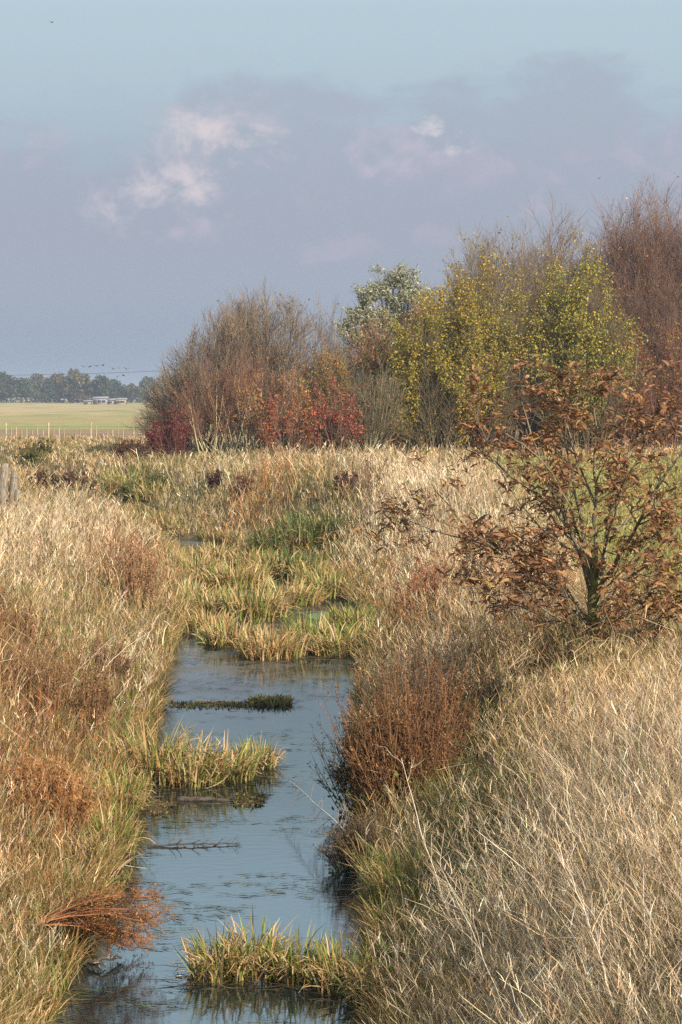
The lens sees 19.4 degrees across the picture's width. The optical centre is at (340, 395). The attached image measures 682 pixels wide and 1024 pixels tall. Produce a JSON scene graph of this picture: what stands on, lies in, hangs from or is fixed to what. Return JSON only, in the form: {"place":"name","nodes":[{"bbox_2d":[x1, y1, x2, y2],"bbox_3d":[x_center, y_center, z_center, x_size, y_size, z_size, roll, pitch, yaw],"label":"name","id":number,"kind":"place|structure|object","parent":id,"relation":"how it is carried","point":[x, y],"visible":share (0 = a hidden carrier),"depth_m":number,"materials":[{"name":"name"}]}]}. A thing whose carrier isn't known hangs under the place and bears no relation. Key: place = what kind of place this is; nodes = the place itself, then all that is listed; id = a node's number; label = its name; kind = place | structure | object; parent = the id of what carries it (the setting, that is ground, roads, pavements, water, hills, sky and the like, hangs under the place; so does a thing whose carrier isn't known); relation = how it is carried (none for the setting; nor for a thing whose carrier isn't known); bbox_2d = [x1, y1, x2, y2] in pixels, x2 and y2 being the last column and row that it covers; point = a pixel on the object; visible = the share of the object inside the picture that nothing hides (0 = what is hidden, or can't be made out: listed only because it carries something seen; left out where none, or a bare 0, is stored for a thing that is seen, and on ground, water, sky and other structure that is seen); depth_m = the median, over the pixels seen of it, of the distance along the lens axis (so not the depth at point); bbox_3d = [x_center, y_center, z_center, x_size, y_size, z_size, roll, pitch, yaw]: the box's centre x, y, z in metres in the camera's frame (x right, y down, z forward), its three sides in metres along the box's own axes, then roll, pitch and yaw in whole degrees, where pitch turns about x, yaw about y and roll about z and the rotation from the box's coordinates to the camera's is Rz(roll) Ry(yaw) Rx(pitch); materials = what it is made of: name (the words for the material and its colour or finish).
{"place":"outdoors","nodes":[
{"label":"outdoors","id":0,"kind":"place"},
{"bbox_2d":[0,398,165,416],"bbox_3d":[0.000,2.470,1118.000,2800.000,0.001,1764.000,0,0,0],"label":"pasture","id":1,"kind":"structure","parent":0,"point":[44,409],"depth_m":357.27,"materials":[{"name":"beige plant"}]},
{"bbox_2d":[0,371,15,402],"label":"distant tree","id":2,"kind":"object","parent":1,"relation":"on","point":[7,381],"visible":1,"depth_m":675.54,"materials":[{"name":"green plant"}]},
{"bbox_2d":[9,377,36,402],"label":"distant tree","id":3,"kind":"object","parent":1,"relation":"on","point":[24,388],"visible":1,"depth_m":675.71,"materials":[{"name":"green plant"}]},
{"bbox_2d":[50,368,91,402],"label":"distant tree","id":4,"kind":"object","parent":1,"relation":"on","point":[74,382],"visible":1,"depth_m":664.45,"materials":[{"name":"green plant"}]},
{"bbox_2d":[0,385,163,402],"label":"distant woods","id":5,"kind":"object","parent":1,"relation":"on","point":[45,398],"visible":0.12,"depth_m":703.77,"materials":[{"name":"green plant"}]},
{"bbox_2d":[90,374,113,396],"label":"distant tree","id":6,"kind":"object","parent":1,"relation":"on","point":[100,385],"visible":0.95,"depth_m":664.47,"materials":[{"name":"green plant"}]},
{"bbox_2d":[54,534,367,1023],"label":"stream water","id":7,"kind":"structure","parent":0,"point":[262,851],"depth_m":14.66,"materials":[{"name":"blue liquid"}]},
{"bbox_2d":[118,469,169,504],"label":"weed stand","id":8,"kind":"object","parent":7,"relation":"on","point":[154,477],"visible":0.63,"depth_m":58.99,"materials":[{"name":"green plant"}]},
{"bbox_2d":[88,704,220,788],"bbox_3d":[-1.656,3.052,17.561,1.235,0.702,1.196,0,0,-22],"label":"sedge clump","id":9,"kind":"object","parent":7,"relation":"in","point":[154,749],"visible":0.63,"depth_m":17.41,"materials":[{"name":"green plant"}]},
{"bbox_2d":[138,726,242,795],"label":"sedge clump","id":10,"kind":"object","parent":7,"relation":"on","point":[198,778],"visible":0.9,"depth_m":17.32,"materials":[{"name":"yellow plant"}]},
{"bbox_2d":[161,547,227,581],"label":"sedge clump","id":11,"kind":"object","parent":7,"relation":"on","point":[198,562],"visible":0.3,"depth_m":37.07,"materials":[{"name":"yellow plant"}]},
{"bbox_2d":[52,617,360,1023],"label":"floating debris","id":12,"kind":"object","parent":7,"relation":"on","point":[184,659],"visible":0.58,"depth_m":13.63,"materials":[{"name":"brown plant"}]},
{"bbox_2d":[176,601,239,633],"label":"sedge clump","id":13,"kind":"object","parent":7,"relation":"on","point":[193,620],"visible":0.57,"depth_m":28.73,"materials":[{"name":"yellow plant"}]},
{"bbox_2d":[144,920,274,990],"bbox_3d":[-0.733,3.230,11.687,0.756,0.344,0.799,0,0,39],"label":"sedge clump","id":14,"kind":"object","parent":7,"relation":"on","point":[198,964],"visible":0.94,"depth_m":11.59,"materials":[{"name":"green plant"}]},
{"bbox_2d":[167,699,253,709],"bbox_3d":[-1.425,3.384,21.893,1.010,0.039,0.771,0,0,0],"label":"weed islet","id":15,"kind":"object","parent":7,"relation":"on","point":[208,703],"visible":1,"depth_m":21.89,"materials":[{"name":"green plant"}]},
{"bbox_2d":[187,535,244,563],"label":"sedge clump","id":16,"kind":"object","parent":7,"relation":"on","point":[223,552],"visible":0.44,"depth_m":40.46,"materials":[{"name":"yellow plant"}]},
{"bbox_2d":[181,579,255,615],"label":"sedge clump","id":17,"kind":"object","parent":7,"relation":"on","point":[205,603],"visible":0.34,"depth_m":30.90,"materials":[{"name":"yellow plant"}]},
{"bbox_2d":[184,608,269,650],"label":"sedge clump","id":18,"kind":"object","parent":7,"relation":"on","point":[212,638],"visible":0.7,"depth_m":27.06,"materials":[{"name":"yellow plant"}]},
{"bbox_2d":[178,730,281,788],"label":"sedge clump","id":19,"kind":"object","parent":7,"relation":"on","point":[247,768],"visible":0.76,"depth_m":17.57,"materials":[{"name":"yellow plant"}]},
{"bbox_2d":[189,556,286,591],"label":"sedge clump","id":20,"kind":"object","parent":7,"relation":"on","point":[232,575],"visible":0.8,"depth_m":35.19,"materials":[{"name":"yellow plant"}]},
{"bbox_2d":[225,791,271,808],"bbox_3d":[-0.791,3.385,16.724,0.457,0.036,0.788,0,0,0],"label":"weed islet","id":21,"kind":"object","parent":7,"relation":"on","point":[257,799],"visible":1,"depth_m":16.70,"materials":[{"name":"green plant"}]},
{"bbox_2d":[226,543,278,569],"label":"sedge clump","id":22,"kind":"object","parent":7,"relation":"on","point":[245,557],"visible":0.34,"depth_m":39.22,"materials":[{"name":"yellow plant"}]},
{"bbox_2d":[210,577,304,624],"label":"sedge clump","id":23,"kind":"object","parent":7,"relation":"on","point":[263,608],"visible":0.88,"depth_m":30.16,"materials":[{"name":"yellow plant"}]},
{"bbox_2d":[206,901,315,990],"bbox_3d":[-0.463,3.201,11.748,0.791,0.412,0.857,0,0,0],"label":"sedge clump","id":24,"kind":"object","parent":7,"relation":"on","point":[269,939],"visible":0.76,"depth_m":11.69,"materials":[{"name":"green plant"}]},
{"bbox_2d":[231,732,293,772],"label":"sedge clump","id":25,"kind":"object","parent":7,"relation":"on","point":[271,761],"visible":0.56,"depth_m":18.18,"materials":[{"name":"yellow plant"}]},
{"bbox_2d":[243,692,298,708],"bbox_3d":[-0.796,3.351,21.986,0.683,0.105,0.934,0,0,0],"label":"weed islet","id":26,"kind":"object","parent":7,"relation":"on","point":[258,700],"visible":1,"depth_m":21.92,"materials":[{"name":"green plant"}]},
{"bbox_2d":[223,620,324,662],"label":"sedge clump","id":27,"kind":"object","parent":7,"relation":"on","point":[279,647],"visible":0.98,"depth_m":25.83,"materials":[{"name":"yellow plant"}]},
{"bbox_2d":[243,549,311,582],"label":"sedge clump","id":28,"kind":"object","parent":7,"relation":"on","point":[265,561],"visible":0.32,"depth_m":36.84,"materials":[{"name":"green plant"}]},
{"bbox_2d":[236,514,320,559],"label":"sedge clump","id":29,"kind":"object","parent":7,"relation":"on","point":[257,543],"visible":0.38,"depth_m":40.38,"materials":[{"name":"green plant"}]},
{"bbox_2d":[249,543,325,581],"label":"sedge clump","id":30,"kind":"object","parent":7,"relation":"on","point":[310,561],"visible":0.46,"depth_m":36.92,"materials":[{"name":"green plant"}]},
{"bbox_2d":[244,572,344,609],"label":"sedge clump","id":31,"kind":"object","parent":7,"relation":"on","point":[314,597],"visible":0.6,"depth_m":32.31,"materials":[{"name":"yellow plant"}]},
{"bbox_2d":[252,919,346,994],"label":"sedge clump","id":32,"kind":"object","parent":7,"relation":"on","point":[292,971],"visible":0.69,"depth_m":11.53,"materials":[{"name":"green plant"}]},
{"bbox_2d":[268,603,348,652],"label":"sedge clump","id":33,"kind":"object","parent":7,"relation":"on","point":[300,625],"visible":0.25,"depth_m":26.76,"materials":[{"name":"yellow plant"}]},
{"bbox_2d":[283,554,338,583],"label":"sedge clump","id":34,"kind":"object","parent":7,"relation":"on","point":[300,570],"visible":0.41,"depth_m":36.20,"materials":[{"name":"yellow plant"}]},
{"bbox_2d":[291,565,360,600],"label":"sedge clump","id":35,"kind":"object","parent":7,"relation":"on","point":[333,590],"visible":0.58,"depth_m":33.48,"materials":[{"name":"yellow plant"}]},
{"bbox_2d":[298,614,379,659],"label":"sedge clump","id":36,"kind":"object","parent":7,"relation":"on","point":[321,644],"visible":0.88,"depth_m":26.05,"materials":[{"name":"yellow plant"}]},
{"bbox_2d":[314,600,373,630],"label":"sedge clump","id":37,"kind":"object","parent":7,"relation":"on","point":[335,615],"visible":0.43,"depth_m":28.95,"materials":[{"name":"green plant"}]},
{"bbox_2d":[0,417,510,423],"bbox_3d":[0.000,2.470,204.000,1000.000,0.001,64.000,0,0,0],"label":"stubble field","id":38,"kind":"structure","parent":0,"point":[63,420],"depth_m":198.58,"materials":[{"name":"beige plant"}]},
{"bbox_2d":[0,424,546,428],"bbox_3d":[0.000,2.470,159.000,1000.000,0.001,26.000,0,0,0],"label":"green field","id":39,"kind":"structure","parent":0,"point":[56,426],"depth_m":159.85,"materials":[{"name":"plant"}]},
{"bbox_2d":[0,429,655,437],"bbox_3d":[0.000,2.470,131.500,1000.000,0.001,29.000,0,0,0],"label":"ploughed field","id":40,"kind":"structure","parent":0,"point":[100,432],"depth_m":133.76,"materials":[{"name":"plant"}]},
{"bbox_2d":[0,435,681,1023],"bbox_3d":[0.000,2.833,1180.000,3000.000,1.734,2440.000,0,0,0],"label":"ground","id":41,"kind":"structure","parent":0,"point":[200,492],"depth_m":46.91,"materials":[{"name":"beige plant"}]},
{"bbox_2d":[0,589,52,649],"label":"weed stand","id":42,"kind":"object","parent":41,"relation":"on","point":[24,617],"visible":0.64,"depth_m":20.62,"materials":[{"name":"brown plant"}]},
{"bbox_2d":[10,437,53,467],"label":"weed stand","id":43,"kind":"object","parent":41,"relation":"on","point":[33,452],"visible":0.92,"depth_m":79.03,"materials":[{"name":"green plant"}]},
{"bbox_2d":[0,634,74,738],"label":"weed stand","id":44,"kind":"object","parent":41,"relation":"on","point":[42,682],"visible":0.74,"depth_m":17.93,"materials":[{"name":"brown plant"}]},
{"bbox_2d":[0,749,101,842],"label":"weed stand","id":45,"kind":"object","parent":41,"relation":"on","point":[69,790],"visible":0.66,"depth_m":14.57,"materials":[{"name":"brown plant"}]},
{"bbox_2d":[5,422,144,438],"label":"paling fence","id":46,"kind":"object","parent":41,"relation":"on","point":[90,434],"visible":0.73,"depth_m":111.99,"materials":[{"name":"brown wood"}]},
{"bbox_2d":[46,648,127,741],"bbox_3d":[-2.463,2.809,18.591,0.979,0.959,0.589,0,0,0],"label":"weed stand","id":47,"kind":"object","parent":41,"relation":"on","point":[92,696],"visible":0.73,"depth_m":18.53,"materials":[{"name":"brown plant"}]},
{"bbox_2d":[0,453,192,1023],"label":"tall dry grass","id":48,"kind":"structure","parent":41,"relation":"on","point":[21,512],"depth_m":21.87,"materials":[{"name":"beige plant"}]},
{"bbox_2d":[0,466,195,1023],"bbox_3d":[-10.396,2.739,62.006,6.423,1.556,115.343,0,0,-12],"label":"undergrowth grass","id":49,"kind":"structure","parent":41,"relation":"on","point":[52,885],"depth_m":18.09,"materials":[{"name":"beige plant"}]},
{"bbox_2d":[71,633,134,693],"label":"weed stand","id":50,"kind":"object","parent":41,"relation":"on","point":[118,659],"visible":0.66,"depth_m":21.46,"materials":[{"name":"brown plant"}]},
{"bbox_2d":[32,880,178,956],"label":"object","id":51,"kind":"object","parent":41,"relation":"attached to","point":[87,910],"visible":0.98,"depth_m":11.87,"materials":[{"name":"brown plant"}]},
{"bbox_2d":[65,797,167,865],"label":"sedge clump","id":52,"kind":"object","parent":41,"relation":"on","point":[135,831],"visible":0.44,"depth_m":14.74,"materials":[{"name":"yellow plant"}]},
{"bbox_2d":[92,463,149,492],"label":"sedge clump","id":53,"kind":"object","parent":41,"relation":"on","point":[115,480],"visible":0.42,"depth_m":62.40,"materials":[{"name":"yellow plant"}]},
{"bbox_2d":[84,759,164,820],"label":"sedge clump","id":54,"kind":"object","parent":41,"relation":"on","point":[139,792],"visible":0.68,"depth_m":16.04,"materials":[{"name":"green plant"}]},
{"bbox_2d":[111,435,152,460],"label":"weed stand","id":55,"kind":"object","parent":41,"relation":"on","point":[139,447],"visible":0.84,"depth_m":72.22,"materials":[{"name":"brown plant"}]},
{"bbox_2d":[97,523,172,617],"bbox_3d":[-3.031,2.570,29.244,1.169,1.396,0.727,0,0,0],"label":"weed stand","id":56,"kind":"object","parent":41,"relation":"on","point":[134,566],"visible":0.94,"depth_m":29.18,"materials":[{"name":"brown plant"}]},
{"bbox_2d":[122,475,177,500],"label":"grass clump","id":57,"kind":"object","parent":41,"relation":"on","point":[140,492],"visible":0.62,"depth_m":58.22,"materials":[{"name":"yellow plant"}]},
{"bbox_2d":[144,405,192,459],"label":"crimson bush","id":58,"kind":"object","parent":41,"relation":"on","point":[154,438],"visible":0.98,"depth_m":74.88,"materials":[{"name":"red plant"}]},
{"bbox_2d":[120,302,265,454],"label":"bare shrub","id":59,"kind":"object","parent":41,"relation":"on","point":[184,374],"visible":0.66,"depth_m":81.31,"materials":[{"name":"brown plant"}]},
{"bbox_2d":[166,344,299,456],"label":"bare shrub","id":60,"kind":"object","parent":41,"relation":"on","point":[219,424],"visible":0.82,"depth_m":78.79,"materials":[{"name":"brown plant"}]},
{"bbox_2d":[187,277,324,451],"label":"bare shrub","id":61,"kind":"object","parent":41,"relation":"on","point":[279,360],"visible":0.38,"depth_m":83.26,"materials":[{"name":"brown plant"}]},
{"bbox_2d":[227,367,324,452],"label":"orange shrub","id":62,"kind":"object","parent":41,"relation":"on","point":[254,407],"visible":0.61,"depth_m":78.50,"materials":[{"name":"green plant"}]},
{"bbox_2d":[255,386,321,453],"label":"red leaved bush","id":63,"kind":"object","parent":41,"relation":"on","point":[273,436],"visible":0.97,"depth_m":76.81,"materials":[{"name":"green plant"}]},
{"bbox_2d":[0,496,578,1023],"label":"waterside grass","id":64,"kind":"structure","parent":41,"relation":"on","point":[110,864],"depth_m":13.75,"materials":[{"name":"beige plant"}]},
{"bbox_2d":[256,497,358,554],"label":"sedge clump","id":65,"kind":"object","parent":41,"relation":"on","point":[309,534],"visible":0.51,"depth_m":40.60,"materials":[{"name":"green plant"}]},
{"bbox_2d":[289,291,359,445],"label":"bare shrub","id":66,"kind":"object","parent":41,"relation":"on","point":[328,344],"visible":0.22,"depth_m":89.71,"materials":[{"name":"brown plant"}]},
{"bbox_2d":[290,339,365,451],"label":"mixed shrub","id":67,"kind":"object","parent":41,"relation":"on","point":[342,373],"visible":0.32,"depth_m":82.40,"materials":[{"name":"brown plant"}]},
{"bbox_2d":[305,509,363,543],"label":"grass clump","id":68,"kind":"object","parent":41,"relation":"on","point":[329,529],"visible":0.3,"depth_m":41.04,"materials":[{"name":"green plant"}]},
{"bbox_2d":[279,921,390,1004],"bbox_3d":[0.006,3.217,11.422,0.763,0.371,0.890,0,0,0],"label":"sedge clump","id":69,"kind":"object","parent":41,"relation":"on","point":[326,960],"visible":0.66,"depth_m":11.41,"materials":[{"name":"green plant"}]},
{"bbox_2d":[305,370,367,454],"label":"red leaved bush","id":70,"kind":"object","parent":41,"relation":"on","point":[344,427],"visible":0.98,"depth_m":77.24,"materials":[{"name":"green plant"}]},
{"bbox_2d":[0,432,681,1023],"bbox_3d":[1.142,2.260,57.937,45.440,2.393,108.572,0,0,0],"label":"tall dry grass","id":71,"kind":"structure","parent":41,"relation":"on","point":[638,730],"depth_m":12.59,"materials":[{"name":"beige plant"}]},
{"bbox_2d":[0,448,681,1023],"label":"broken stems","id":72,"kind":"object","parent":41,"relation":"on","point":[394,776],"visible":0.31,"depth_m":14.60,"materials":[{"name":"beige plant"}]},
{"bbox_2d":[312,811,378,874],"bbox_3d":[0.075,3.241,14.272,0.540,0.536,0.438,0,0,37],"label":"weed stand","id":73,"kind":"object","parent":41,"relation":"on","point":[346,838],"visible":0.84,"depth_m":14.22,"materials":[{"name":"brown plant"}]},
{"bbox_2d":[307,700,418,818],"bbox_3d":[0.190,2.968,16.100,0.935,1.029,0.650,0,0,0],"label":"weed stand","id":74,"kind":"object","parent":41,"relation":"on","point":[340,777],"visible":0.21,"depth_m":16.12,"materials":[{"name":"brown plant"}]},
{"bbox_2d":[334,307,401,448],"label":"mixed shrub","id":75,"kind":"object","parent":41,"relation":"on","point":[373,349],"visible":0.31,"depth_m":85.58,"materials":[{"name":"brown plant"}]},
{"bbox_2d":[326,356,415,453],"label":"arching shrub","id":76,"kind":"object","parent":41,"relation":"on","point":[380,420],"visible":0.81,"depth_m":78.57,"materials":[{"name":"brown plant"}]},
{"bbox_2d":[311,935,435,1015],"bbox_3d":[0.272,3.224,11.178,0.912,0.359,0.906,0,0,0],"label":"sedge clump","id":77,"kind":"object","parent":41,"relation":"on","point":[356,980],"visible":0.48,"depth_m":11.18,"materials":[{"name":"green plant"}]},
{"bbox_2d":[330,259,449,434],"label":"silver tree","id":78,"kind":"object","parent":41,"relation":"on","point":[400,299],"visible":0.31,"depth_m":116.82,"materials":[{"name":"green plant"}]},
{"bbox_2d":[334,840,449,915],"bbox_3d":[0.394,3.118,13.132,1.005,0.364,1.314,0,0,0],"label":"sedge clump","id":79,"kind":"object","parent":41,"relation":"on","point":[372,879],"visible":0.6,"depth_m":13.04,"materials":[{"name":"green plant"}]},
{"bbox_2d":[318,641,491,820],"bbox_3d":[0.505,2.641,15.722,1.234,1.424,0.940,0,0,25],"label":"weed stand","id":80,"kind":"object","parent":41,"relation":"on","point":[416,748],"visible":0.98,"depth_m":15.63,"materials":[{"name":"brown plant"}]},
{"bbox_2d":[394,552,449,624],"bbox_3d":[1.097,2.695,27.248,0.809,1.114,0.589,0,0,0],"label":"weed stand","id":81,"kind":"object","parent":41,"relation":"on","point":[433,584],"visible":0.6,"depth_m":27.21,"materials":[{"name":"brown plant"}]},
{"bbox_2d":[374,904,477,977],"bbox_3d":[0.615,3.101,11.499,0.902,0.326,1.134,0,0,0],"label":"sedge clump","id":82,"kind":"object","parent":41,"relation":"on","point":[409,934],"visible":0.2,"depth_m":11.45,"materials":[{"name":"beige plant"}]},
{"bbox_2d":[372,632,484,735],"bbox_3d":[0.763,2.658,17.225,0.852,1.262,0.677,0,0,33],"label":"weed stand","id":83,"kind":"object","parent":41,"relation":"on","point":[420,669],"visible":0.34,"depth_m":17.23,"materials":[{"name":"brown plant"}]},
{"bbox_2d":[369,258,503,451],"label":"yellow green tree","id":84,"kind":"object","parent":41,"relation":"on","point":[428,379],"visible":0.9,"depth_m":80.39,"materials":[{"name":"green plant"}]},
{"bbox_2d":[400,758,491,820],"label":"sedge clump","id":85,"kind":"object","parent":41,"relation":"on","point":[429,786],"visible":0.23,"depth_m":15.17,"materials":[{"name":"beige plant"}]},
{"bbox_2d":[405,227,547,451],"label":"yellow green tree","id":86,"kind":"object","parent":41,"relation":"on","point":[498,346],"visible":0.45,"depth_m":83.27,"materials":[{"name":"green plant"}]},
{"bbox_2d":[441,666,523,752],"bbox_3d":[1.187,2.729,16.960,0.720,0.898,0.611,0,0,-13],"label":"weed stand","id":87,"kind":"object","parent":41,"relation":"on","point":[487,695],"visible":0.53,"depth_m":16.93,"materials":[{"name":"brown plant"}]},
{"bbox_2d":[429,214,560,445],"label":"bare shrub","id":88,"kind":"object","parent":41,"relation":"on","point":[516,283],"visible":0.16,"depth_m":91.63,"materials":[{"name":"brown plant"}]},
{"bbox_2d":[347,347,681,660],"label":"walnut tree","id":89,"kind":"object","parent":41,"relation":"on","point":[595,580],"visible":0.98,"depth_m":18.23,"materials":[{"name":"brown plant"}]},
{"bbox_2d":[498,277,570,446],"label":"thicket","id":90,"kind":"object","parent":41,"relation":"on","point":[534,427],"visible":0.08,"depth_m":91.01,"materials":[{"name":"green plant"}]},
{"bbox_2d":[528,641,578,682],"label":"weed stand","id":91,"kind":"object","parent":41,"relation":"on","point":[570,653],"visible":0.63,"depth_m":17.94,"materials":[{"name":"brown plant"}]},
{"bbox_2d":[548,801,620,1007],"bbox_3d":[1.028,2.166,8.539,0.323,0.714,0.634,0,0,11],"label":"dead stalk","id":92,"kind":"object","parent":41,"relation":"on","point":[564,890],"visible":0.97,"depth_m":8.55,"materials":[{"name":"beige plant"}]},
{"bbox_2d":[560,279,645,446],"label":"thicket","id":93,"kind":"object","parent":41,"relation":"on","point":[616,301],"visible":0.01,"depth_m":91.58,"materials":[{"name":"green plant"}]},
{"bbox_2d":[600,309,666,449],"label":"bare shrub","id":94,"kind":"object","parent":41,"relation":"on","point":[642,366],"visible":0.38,"depth_m":85.58,"materials":[{"name":"brown plant"}]},
{"bbox_2d":[612,253,681,447],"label":"thicket","id":95,"kind":"object","parent":41,"relation":"on","point":[640,319],"visible":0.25,"depth_m":91.55,"materials":[{"name":"brown plant"}]},
{"bbox_2d":[636,307,681,450],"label":"bare shrub","id":96,"kind":"object","parent":41,"relation":"on","point":[676,373],"visible":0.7,"depth_m":86.91,"materials":[{"name":"brown plant"}]},
{"bbox_2d":[0,0,681,397],"label":"sky","id":97,"kind":"structure","parent":0,"point":[157,157],"materials":[{"name":"blue"}]},
{"bbox_2d":[481,455,681,633],"bbox_3d":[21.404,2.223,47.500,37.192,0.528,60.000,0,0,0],"label":"meadow","id":98,"kind":"structure","parent":0,"point":[606,493],"depth_m":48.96,"materials":[{"name":"plant"}]},
{"bbox_2d":[499,188,610,445],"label":"bare shrub","id":99,"kind":"object","parent":98,"relation":"on","point":[543,259],"visible":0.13,"depth_m":93.61,"materials":[{"name":"brown plant"}]},
{"bbox_2d":[513,224,647,452],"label":"yellow green tree","id":100,"kind":"object","parent":98,"relation":"on","point":[580,340],"visible":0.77,"depth_m":83.48,"materials":[{"name":"green plant"}]},
{"bbox_2d":[567,171,681,438],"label":"bare tree","id":101,"kind":"object","parent":98,"relation":"on","point":[617,261],"visible":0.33,"depth_m":95.06,"materials":[{"name":"brown plant"}]},
{"bbox_2d":[607,175,681,442],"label":"bare tree","id":102,"kind":"object","parent":98,"relation":"on","point":[677,251],"visible":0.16,"depth_m":95.99,"materials":[{"name":"brown plant"}]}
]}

